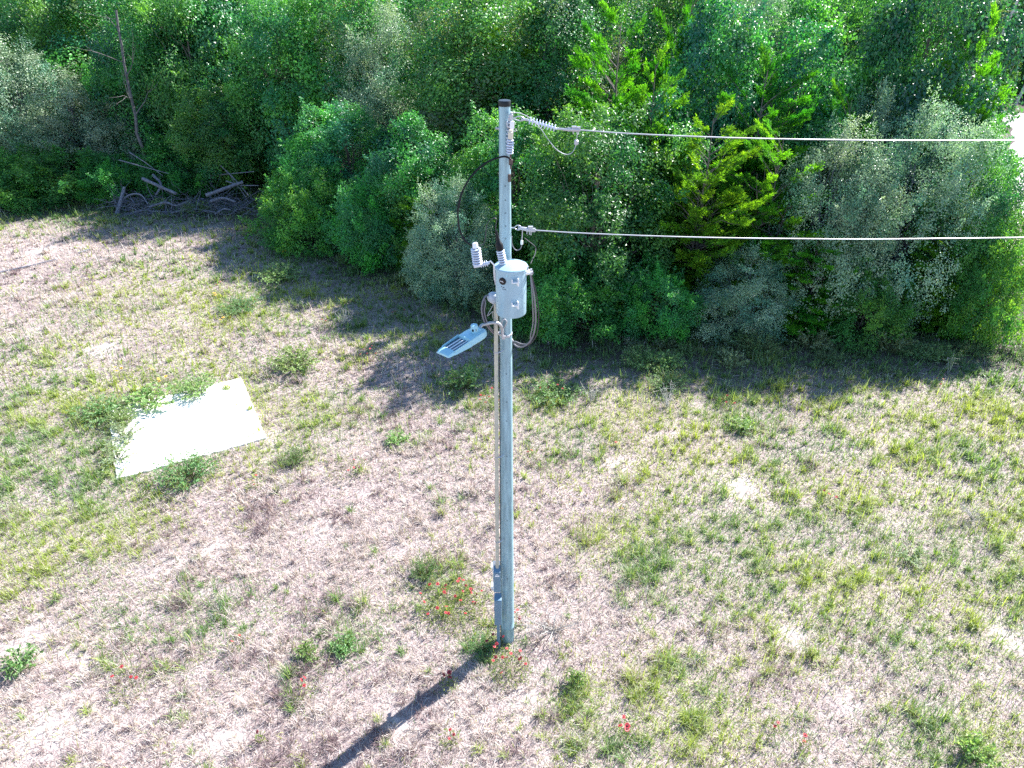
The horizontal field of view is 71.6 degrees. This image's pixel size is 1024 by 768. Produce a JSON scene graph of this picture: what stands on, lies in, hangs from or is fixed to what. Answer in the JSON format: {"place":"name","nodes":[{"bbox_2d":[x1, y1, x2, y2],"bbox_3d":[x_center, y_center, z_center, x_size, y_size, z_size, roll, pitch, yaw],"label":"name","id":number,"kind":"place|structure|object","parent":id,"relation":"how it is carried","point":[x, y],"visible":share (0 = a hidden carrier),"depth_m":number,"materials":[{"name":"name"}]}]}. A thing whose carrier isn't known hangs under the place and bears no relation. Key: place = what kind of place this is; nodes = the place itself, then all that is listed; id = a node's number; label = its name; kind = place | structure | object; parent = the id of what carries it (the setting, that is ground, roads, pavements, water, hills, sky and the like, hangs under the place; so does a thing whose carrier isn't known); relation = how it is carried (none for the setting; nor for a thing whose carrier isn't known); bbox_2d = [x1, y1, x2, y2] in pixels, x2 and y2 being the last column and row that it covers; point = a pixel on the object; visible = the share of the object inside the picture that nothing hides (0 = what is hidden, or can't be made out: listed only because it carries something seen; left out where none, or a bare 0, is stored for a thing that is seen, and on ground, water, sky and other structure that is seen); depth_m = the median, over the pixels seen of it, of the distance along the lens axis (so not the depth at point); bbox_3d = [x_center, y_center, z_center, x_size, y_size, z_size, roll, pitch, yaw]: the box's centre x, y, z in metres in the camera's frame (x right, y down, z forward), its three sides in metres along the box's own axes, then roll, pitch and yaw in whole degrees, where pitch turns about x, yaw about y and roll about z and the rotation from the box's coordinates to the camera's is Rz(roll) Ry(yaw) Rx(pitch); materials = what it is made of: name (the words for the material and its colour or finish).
{"place":"outdoors","nodes":[
{"label":"outdoors","id":0,"kind":"place"},
{"bbox_2d":[0,7,1023,767],"bbox_3d":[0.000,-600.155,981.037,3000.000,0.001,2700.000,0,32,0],"label":"ground","id":1,"kind":"structure","parent":0,"point":[50,759],"depth_m":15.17,"materials":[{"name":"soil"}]},
{"bbox_2d":[0,643,43,680],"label":"weed plant","id":2,"kind":"object","parent":1,"relation":"on","point":[12,665],"visible":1,"depth_m":12.47,"materials":[{"name":"green plant"}]},
{"bbox_2d":[0,146,55,208],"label":"leafy bush","id":3,"kind":"object","parent":1,"relation":"on","point":[32,188],"visible":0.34,"depth_m":34.20,"materials":[{"name":"green plant"}]},
{"bbox_2d":[0,27,99,179],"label":"grey shrub","id":4,"kind":"object","parent":1,"relation":"on","point":[28,81],"visible":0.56,"depth_m":35.23,"materials":[{"name":"green plant"}]},
{"bbox_2d":[0,138,128,216],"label":"leafy bush","id":5,"kind":"object","parent":1,"relation":"on","point":[63,185],"visible":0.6,"depth_m":33.74,"materials":[{"name":"green plant"}]},
{"bbox_2d":[0,0,133,152],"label":"oak tree","id":6,"kind":"object","parent":1,"relation":"on","point":[30,29],"visible":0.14,"depth_m":37.30,"materials":[{"name":"green plant"}]},
{"bbox_2d":[12,62,151,186],"bbox_3d":[-22.103,-13.575,36.999,7.422,5.874,7.538,-10,33,-15],"label":"grey shrub","id":7,"kind":"object","parent":1,"relation":"on","point":[96,133],"visible":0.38,"depth_m":35.48,"materials":[{"name":"green plant"}]},
{"bbox_2d":[31,0,163,144],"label":"broadleaf tree","id":8,"kind":"object","parent":1,"relation":"on","point":[82,12],"visible":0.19,"depth_m":37.01,"materials":[{"name":"green plant"}]},
{"bbox_2d":[61,391,133,427],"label":"weed plant","id":9,"kind":"object","parent":1,"relation":"on","point":[99,411],"visible":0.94,"depth_m":19.10,"materials":[{"name":"green plant"}]},
{"bbox_2d":[60,151,153,205],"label":"leafy bush","id":10,"kind":"object","parent":1,"relation":"on","point":[124,178],"visible":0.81,"depth_m":34.21,"materials":[{"name":"green plant"}]},
{"bbox_2d":[74,10,155,197],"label":"dead tree","id":11,"kind":"object","parent":1,"relation":"on","point":[129,91],"visible":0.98,"depth_m":33.43,"materials":[{"name":"wood"}]},
{"bbox_2d":[80,0,193,180],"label":"oak tree","id":12,"kind":"object","parent":1,"relation":"on","point":[111,73],"visible":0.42,"depth_m":35.19,"materials":[{"name":"green plant"}]},
{"bbox_2d":[110,130,222,201],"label":"leafy bush","id":13,"kind":"object","parent":1,"relation":"on","point":[155,160],"visible":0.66,"depth_m":34.54,"materials":[{"name":"green plant"}]},
{"bbox_2d":[97,174,260,221],"bbox_3d":[-15.998,-9.005,33.616,8.978,1.735,4.522,0,32,0],"label":"twig debris","id":14,"kind":"object","parent":1,"relation":"on","point":[225,203],"visible":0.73,"depth_m":33.51,"materials":[{"name":"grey wood"}]},
{"bbox_2d":[107,0,254,172],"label":"oak tree","id":15,"kind":"object","parent":1,"relation":"on","point":[178,75],"visible":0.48,"depth_m":34.65,"materials":[{"name":"green plant"}]},
{"bbox_2d":[147,446,222,495],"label":"weed plant","id":16,"kind":"object","parent":1,"relation":"on","point":[179,477],"visible":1,"depth_m":16.78,"materials":[{"name":"green plant"}]},
{"bbox_2d":[109,378,265,479],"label":"concrete slab","id":17,"kind":"structure","parent":1,"relation":"on","point":[209,421],"depth_m":18.66,"materials":[{"name":"white concrete"}]},
{"bbox_2d":[98,420,147,445],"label":"weed plant","id":18,"kind":"object","parent":17,"relation":"on","point":[120,431],"visible":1,"depth_m":18.15,"materials":[{"name":"green plant"}]},
{"bbox_2d":[118,382,181,413],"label":"weed plant","id":19,"kind":"object","parent":17,"relation":"on","point":[150,393],"visible":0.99,"depth_m":19.35,"materials":[{"name":"green plant"}]},
{"bbox_2d":[168,371,220,400],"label":"weed plant","id":20,"kind":"object","parent":17,"relation":"on","point":[189,387],"visible":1,"depth_m":19.88,"materials":[{"name":"green plant"}]},
{"bbox_2d":[163,78,281,197],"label":"oak tree","id":21,"kind":"object","parent":1,"relation":"on","point":[227,159],"visible":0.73,"depth_m":34.01,"materials":[{"name":"green plant"}]},
{"bbox_2d":[163,0,292,159],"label":"vine covered tree","id":22,"kind":"object","parent":1,"relation":"on","point":[220,19],"visible":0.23,"depth_m":35.16,"materials":[{"name":"green plant"}]},
{"bbox_2d":[212,293,262,315],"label":"weed plant","id":23,"kind":"object","parent":1,"relation":"on","point":[239,304],"visible":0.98,"depth_m":24.64,"materials":[{"name":"green plant"}]},
{"bbox_2d":[205,0,348,184],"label":"oak tree","id":24,"kind":"object","parent":1,"relation":"on","point":[263,61],"visible":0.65,"depth_m":33.15,"materials":[{"name":"green plant"}]},
{"bbox_2d":[253,262,302,283],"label":"weed plant","id":25,"kind":"object","parent":1,"relation":"on","point":[284,270],"visible":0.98,"depth_m":26.69,"materials":[{"name":"green plant"}]},
{"bbox_2d":[263,341,324,372],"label":"weed plant","id":26,"kind":"object","parent":1,"relation":"on","point":[293,358],"visible":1,"depth_m":21.18,"materials":[{"name":"green plant"}]},
{"bbox_2d":[237,161,369,258],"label":"leafy bush","id":27,"kind":"object","parent":1,"relation":"on","point":[282,201],"visible":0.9,"depth_m":28.59,"materials":[{"name":"green plant"}]},
{"bbox_2d":[271,96,406,218],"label":"oak tree","id":28,"kind":"object","parent":1,"relation":"on","point":[337,129],"visible":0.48,"depth_m":30.11,"materials":[{"name":"green plant"}]},
{"bbox_2d":[267,0,445,176],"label":"broadleaf tree","id":29,"kind":"object","parent":1,"relation":"on","point":[363,4],"visible":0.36,"depth_m":33.25,"materials":[{"name":"green plant"}]},
{"bbox_2d":[317,169,408,275],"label":"leafy bush","id":30,"kind":"object","parent":1,"relation":"on","point":[352,204],"visible":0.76,"depth_m":26.73,"materials":[{"name":"green plant"}]},
{"bbox_2d":[322,0,439,192],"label":"grey shrub","id":31,"kind":"object","parent":1,"relation":"on","point":[368,99],"visible":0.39,"depth_m":32.45,"materials":[{"name":"green plant"}]},
{"bbox_2d":[324,0,437,130],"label":"oak tree","id":32,"kind":"object","parent":1,"relation":"on","point":[407,7],"visible":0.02,"depth_m":38.25,"materials":[{"name":"green plant"}]},
{"bbox_2d":[359,110,477,258],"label":"oak tree","id":33,"kind":"object","parent":1,"relation":"on","point":[418,158],"visible":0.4,"depth_m":26.24,"materials":[{"name":"green plant"}]},
{"bbox_2d":[407,553,442,581],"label":"weed plant","id":34,"kind":"object","parent":1,"relation":"on","point":[420,569],"visible":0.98,"depth_m":14.27,"materials":[{"name":"green plant"}]},
{"bbox_2d":[378,148,473,270],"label":"leafy bush","id":35,"kind":"object","parent":1,"relation":"on","point":[396,215],"visible":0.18,"depth_m":26.44,"materials":[{"name":"green plant"}]},
{"bbox_2d":[389,186,463,279],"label":"cedar tree","id":36,"kind":"object","parent":1,"relation":"on","point":[396,221],"visible":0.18,"depth_m":26.01,"materials":[{"name":"green plant"}]},
{"bbox_2d":[399,168,498,310],"bbox_3d":[-2.009,-5.158,24.612,3.769,4.678,3.711,10,33,15],"label":"grey shrub","id":37,"kind":"object","parent":1,"relation":"on","point":[455,261],"visible":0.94,"depth_m":24.25,"materials":[{"name":"green plant"}]},
{"bbox_2d":[388,0,514,153],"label":"broadleaf tree","id":38,"kind":"object","parent":1,"relation":"on","point":[424,4],"visible":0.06,"depth_m":35.10,"materials":[{"name":"green plant"}]},
{"bbox_2d":[416,577,487,634],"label":"wildflower","id":39,"kind":"object","parent":1,"relation":"on","point":[457,581],"visible":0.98,"depth_m":13.59,"materials":[{"name":"green plant"}]},
{"bbox_2d":[383,0,530,191],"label":"broadleaf tree","id":40,"kind":"object","parent":1,"relation":"on","point":[430,40],"visible":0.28,"depth_m":29.13,"materials":[{"name":"green plant"}]},
{"bbox_2d":[438,363,483,395],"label":"weed plant","id":41,"kind":"object","parent":1,"relation":"on","point":[468,378],"visible":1,"depth_m":20.19,"materials":[{"name":"green plant"}]},
{"bbox_2d":[387,0,584,217],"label":"broadleaf tree","id":42,"kind":"object","parent":1,"relation":"on","point":[445,72],"visible":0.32,"depth_m":28.45,"materials":[{"name":"green plant"}]},
{"bbox_2d":[437,99,569,268],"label":"oak tree","id":43,"kind":"object","parent":1,"relation":"on","point":[521,137],"visible":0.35,"depth_m":25.29,"materials":[{"name":"green plant"}]},
{"bbox_2d":[495,99,513,644],"bbox_3d":[-0.085,0.768,10.621,0.256,9.462,0.251,0,32,0],"label":"utility pole","id":44,"kind":"object","parent":1,"relation":"on","point":[506,480],"visible":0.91,"depth_m":10.41,"materials":[{"name":"grey"}]},
{"bbox_2d":[436,318,511,357],"bbox_3d":[-0.456,-0.625,9.269,0.261,0.387,1.282,24,39,33],"label":"street light","id":45,"kind":"object","parent":44,"relation":"attached to","point":[474,334],"visible":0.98,"depth_m":9.08,"materials":[{"name":"paint"}]},
{"bbox_2d":[487,292,503,568],"bbox_3d":[-0.217,0.938,10.514,0.214,5.026,0.167,0,32,0],"label":"service conduit","id":46,"kind":"object","parent":44,"relation":"attached to","point":[491,297],"visible":0.84,"depth_m":10.35,"materials":[{"name":"metal"}]},
{"bbox_2d":[494,230,532,318],"bbox_3d":[-0.003,-1.397,8.880,0.488,1.108,0.438,24,39,33],"label":"transformer","id":47,"kind":"object","parent":44,"relation":"attached to","point":[510,278],"visible":1,"depth_m":8.82,"materials":[{"name":"paint"}]},
{"bbox_2d":[511,225,535,234],"bbox_3d":[0.133,-1.941,8.952,0.341,0.136,0.051,0,32,0],"label":"dead end clamp","id":48,"kind":"object","parent":44,"relation":"attached to","point":[529,229],"visible":1,"depth_m":8.93,"materials":[{"name":"metal"}]},
{"bbox_2d":[536,230,1023,239],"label":"power line","id":49,"kind":"object","parent":48,"relation":"attached to","point":[780,238],"visible":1,"depth_m":9.19,"materials":[{"name":"metal"}]},
{"bbox_2d":[513,116,580,133],"bbox_3d":[0.388,-3.019,8.278,0.824,0.205,0.086,0,32,0],"label":"strain insulator","id":50,"kind":"object","parent":44,"relation":"attached to","point":[573,129],"visible":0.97,"depth_m":8.27,"materials":[{"name":"grey ceramic"}]},
{"bbox_2d":[580,129,1023,140],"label":"power line","id":51,"kind":"object","parent":50,"relation":"attached to","point":[795,139],"visible":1,"depth_m":8.52,"materials":[{"name":"metal"}]},
{"bbox_2d":[461,9,553,216],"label":"cedar tree","id":52,"kind":"object","parent":1,"relation":"on","point":[527,50],"visible":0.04,"depth_m":29.35,"materials":[{"name":"green plant"}]},
{"bbox_2d":[487,647,533,688],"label":"wildflower","id":53,"kind":"object","parent":1,"relation":"on","point":[508,660],"visible":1,"depth_m":12.37,"materials":[{"name":"red"}]},
{"bbox_2d":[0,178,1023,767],"bbox_3d":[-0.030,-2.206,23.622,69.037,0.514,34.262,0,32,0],"label":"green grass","id":54,"kind":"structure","parent":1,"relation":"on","point":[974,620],"depth_m":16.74,"materials":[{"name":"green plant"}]},
{"bbox_2d":[525,375,584,407],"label":"weed plant","id":55,"kind":"object","parent":1,"relation":"on","point":[553,392],"visible":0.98,"depth_m":19.84,"materials":[{"name":"green plant"}]},
{"bbox_2d":[496,0,614,220],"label":"broadleaf tree","id":56,"kind":"object","parent":1,"relation":"on","point":[559,22],"visible":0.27,"depth_m":27.85,"materials":[{"name":"green plant"}]},
{"bbox_2d":[512,240,630,350],"bbox_3d":[1.707,-3.014,22.637,4.307,3.087,4.621,5,32,7],"label":"leafy bush","id":57,"kind":"object","parent":1,"relation":"on","point":[553,314],"visible":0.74,"depth_m":21.88,"materials":[{"name":"green plant"}]},
{"bbox_2d":[511,92,689,326],"bbox_3d":[2.819,-5.588,22.988,5.666,7.090,5.697,-5,32,-8],"label":"oak tree","id":58,"kind":"object","parent":1,"relation":"on","point":[592,147],"visible":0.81,"depth_m":21.96,"materials":[{"name":"green plant"}]},
{"bbox_2d":[533,0,671,124],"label":"broadleaf tree","id":59,"kind":"object","parent":1,"relation":"on","point":[620,6],"visible":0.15,"depth_m":30.02,"materials":[{"name":"green plant"}]},
{"bbox_2d":[544,0,680,259],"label":"cedar tree","id":60,"kind":"object","parent":1,"relation":"on","point":[586,64],"visible":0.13,"depth_m":24.36,"materials":[{"name":"green plant"}]},
{"bbox_2d":[620,344,662,370],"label":"weed plant","id":61,"kind":"object","parent":1,"relation":"on","point":[645,359],"visible":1,"depth_m":21.25,"materials":[{"name":"green plant"}]},
{"bbox_2d":[593,0,693,101],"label":"broadleaf tree","id":62,"kind":"object","parent":1,"relation":"on","point":[641,13],"visible":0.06,"depth_m":33.38,"materials":[{"name":"green plant"}]},
{"bbox_2d":[604,40,690,272],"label":"cedar tree","id":63,"kind":"object","parent":1,"relation":"on","point":[639,100],"visible":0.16,"depth_m":22.86,"materials":[{"name":"green plant"}]},
{"bbox_2d":[597,243,713,347],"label":"leafy bush","id":64,"kind":"object","parent":1,"relation":"on","point":[673,327],"visible":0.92,"depth_m":22.09,"materials":[{"name":"green plant"}]},
{"bbox_2d":[600,84,723,267],"bbox_3d":[5.165,-6.761,24.835,4.076,7.133,4.422,-16,35,-23],"label":"vine covered tree","id":65,"kind":"object","parent":1,"relation":"on","point":[683,129],"visible":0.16,"depth_m":23.12,"materials":[{"name":"green plant"}]},
{"bbox_2d":[650,349,686,371],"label":"weed plant","id":66,"kind":"object","parent":1,"relation":"on","point":[665,364],"visible":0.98,"depth_m":21.16,"materials":[{"name":"green plant"}]},
{"bbox_2d":[645,368,692,395],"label":"weed plant","id":67,"kind":"object","parent":1,"relation":"on","point":[667,381],"visible":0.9,"depth_m":20.34,"materials":[{"name":"green plant"}]},
{"bbox_2d":[646,0,730,110],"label":"cedar tree","id":68,"kind":"object","parent":1,"relation":"on","point":[669,37],"visible":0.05,"depth_m":26.74,"materials":[{"name":"green plant"}]},
{"bbox_2d":[638,0,756,147],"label":"broadleaf tree","id":69,"kind":"object","parent":1,"relation":"on","point":[677,10],"visible":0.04,"depth_m":30.19,"materials":[{"name":"green plant"}]},
{"bbox_2d":[638,97,765,324],"bbox_3d":[6.227,-5.428,22.763,4.545,7.036,4.255,-9,33,-15],"label":"cedar tree","id":70,"kind":"object","parent":1,"relation":"on","point":[691,255],"visible":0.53,"depth_m":22.32,"materials":[{"name":"green plant"}]},
{"bbox_2d":[652,0,774,221],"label":"vine covered tree","id":71,"kind":"object","parent":1,"relation":"on","point":[701,52],"visible":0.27,"depth_m":24.32,"materials":[{"name":"green plant"}]},
{"bbox_2d":[676,237,802,348],"bbox_3d":[7.268,-3.122,22.633,3.943,3.264,4.004,14,34,21],"label":"grey shrub","id":72,"kind":"object","parent":1,"relation":"on","point":[746,293],"visible":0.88,"depth_m":22.07,"materials":[{"name":"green plant"}]},
{"bbox_2d":[735,328,781,355],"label":"weed plant","id":73,"kind":"object","parent":1,"relation":"on","point":[760,347],"visible":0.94,"depth_m":21.93,"materials":[{"name":"green plant"}]},
{"bbox_2d":[702,42,821,256],"bbox_3d":[8.192,-7.553,25.184,4.842,8.141,4.291,-7,33,-12],"label":"cedar tree","id":74,"kind":"object","parent":1,"relation":"on","point":[752,166],"visible":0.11,"depth_m":23.71,"materials":[{"name":"green plant"}]},
{"bbox_2d":[708,0,822,75],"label":"broadleaf tree","id":75,"kind":"object","parent":1,"relation":"on","point":[769,3],"visible":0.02,"depth_m":32.45,"materials":[{"name":"green plant"}]},
{"bbox_2d":[702,117,846,310],"bbox_3d":[8.153,-5.205,22.966,3.839,6.468,4.332,-5,32,-8],"label":"cedar tree","id":76,"kind":"object","parent":1,"relation":"on","point":[782,247],"visible":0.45,"depth_m":22.38,"materials":[{"name":"green plant"}]},
{"bbox_2d":[708,0,873,151],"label":"oak tree","id":77,"kind":"object","parent":1,"relation":"on","point":[813,9],"visible":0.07,"depth_m":29.02,"materials":[{"name":"green plant"}]},
{"bbox_2d":[731,12,883,201],"bbox_3d":[10.408,-8.813,26.404,5.405,8.994,4.982,14,35,21],"label":"vine covered tree","id":78,"kind":"object","parent":1,"relation":"on","point":[807,54],"visible":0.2,"depth_m":24.06,"materials":[{"name":"green plant"}]},
{"bbox_2d":[745,223,874,341],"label":"cedar tree","id":79,"kind":"object","parent":1,"relation":"on","point":[810,319],"visible":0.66,"depth_m":22.24,"materials":[{"name":"green plant"}]},
{"bbox_2d":[746,92,875,277],"bbox_3d":[10.271,-6.507,24.813,4.450,6.738,4.471,6,32,9],"label":"vine covered tree","id":80,"kind":"object","parent":1,"relation":"on","point":[810,130],"visible":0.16,"depth_m":23.42,"materials":[{"name":"green plant"}]},
{"bbox_2d":[793,78,884,252],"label":"cedar tree","id":81,"kind":"object","parent":1,"relation":"on","point":[838,92],"visible":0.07,"depth_m":23.09,"materials":[{"name":"green plant"}]},
{"bbox_2d":[763,106,925,333],"bbox_3d":[10.447,-5.172,22.703,4.686,6.848,5.387,-4,32,-6],"label":"grey shrub","id":82,"kind":"object","parent":1,"relation":"on","point":[840,176],"visible":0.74,"depth_m":21.51,"materials":[{"name":"green plant"}]},
{"bbox_2d":[805,0,927,97],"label":"oak tree","id":83,"kind":"object","parent":1,"relation":"on","point":[855,16],"visible":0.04,"depth_m":32.47,"materials":[{"name":"green plant"}]},
{"bbox_2d":[813,262,931,355],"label":"leafy bush","id":84,"kind":"object","parent":1,"relation":"on","point":[884,295],"visible":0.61,"depth_m":21.91,"materials":[{"name":"green plant"}]},
{"bbox_2d":[824,75,927,263],"bbox_3d":[12.381,-7.074,25.335,4.617,7.305,4.016,4,32,7],"label":"grey shrub","id":85,"kind":"object","parent":1,"relation":"on","point":[882,111],"visible":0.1,"depth_m":23.67,"materials":[{"name":"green plant"}]},
{"bbox_2d":[831,2,945,206],"bbox_3d":[13.585,-9.146,26.651,4.076,9.304,4.422,-14,34,-21],"label":"vine covered tree","id":86,"kind":"object","parent":1,"relation":"on","point":[897,77],"visible":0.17,"depth_m":24.36,"materials":[{"name":"green plant"}]},
{"bbox_2d":[867,323,918,352],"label":"weed plant","id":87,"kind":"object","parent":1,"relation":"on","point":[898,345],"visible":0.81,"depth_m":22.02,"materials":[{"name":"green plant"}]},
{"bbox_2d":[814,0,1014,148],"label":"broadleaf tree","id":88,"kind":"object","parent":1,"relation":"on","point":[856,28],"visible":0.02,"depth_m":30.07,"materials":[{"name":"green plant"}]},
{"bbox_2d":[830,80,1016,330],"bbox_3d":[13.075,-5.611,22.688,5.070,7.491,5.765,-9,33,-14],"label":"grey shrub","id":89,"kind":"object","parent":1,"relation":"on","point":[958,182],"visible":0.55,"depth_m":21.51,"materials":[{"name":"green plant"}]},
{"bbox_2d":[844,0,1023,257],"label":"vine covered tree","id":90,"kind":"object","parent":1,"relation":"on","point":[977,24],"visible":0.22,"depth_m":23.63,"materials":[{"name":"green plant"}]},
{"bbox_2d":[916,340,968,363],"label":"weed plant","id":91,"kind":"object","parent":1,"relation":"on","point":[940,350],"visible":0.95,"depth_m":21.69,"materials":[{"name":"green plant"}]},
{"bbox_2d":[880,1,1015,266],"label":"cedar tree","id":92,"kind":"object","parent":1,"relation":"on","point":[987,68],"visible":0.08,"depth_m":22.89,"materials":[{"name":"green plant"}]},
{"bbox_2d":[899,209,1008,339],"bbox_3d":[14.026,-3.568,22.635,3.073,3.958,3.283,18,36,26],"label":"leafy bush","id":93,"kind":"object","parent":1,"relation":"on","point":[936,313],"visible":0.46,"depth_m":22.44,"materials":[{"name":"green plant"}]},
{"bbox_2d":[888,120,1023,337],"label":"oak tree","id":94,"kind":"object","parent":1,"relation":"on","point":[981,246],"visible":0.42,"depth_m":21.70,"materials":[{"name":"green plant"}]},
{"bbox_2d":[914,108,1023,253],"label":"vine covered tree","id":95,"kind":"object","parent":1,"relation":"on","point":[975,122],"visible":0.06,"depth_m":23.33,"materials":[{"name":"green plant"}]},
{"bbox_2d":[953,730,1001,767],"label":"weed plant","id":96,"kind":"object","parent":1,"relation":"on","point":[973,746],"visible":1,"depth_m":11.07,"materials":[{"name":"green plant"}]},
{"bbox_2d":[933,209,1023,353],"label":"leafy bush","id":97,"kind":"object","parent":1,"relation":"on","point":[1006,307],"visible":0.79,"depth_m":21.57,"materials":[{"name":"green plant"}]},
{"bbox_2d":[1003,112,1023,214],"bbox_3d":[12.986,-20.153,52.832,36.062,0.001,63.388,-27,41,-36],"label":"building","id":98,"kind":"structure","parent":0,"point":[1017,131],"depth_m":47.03,"materials":[{"name":"white"}]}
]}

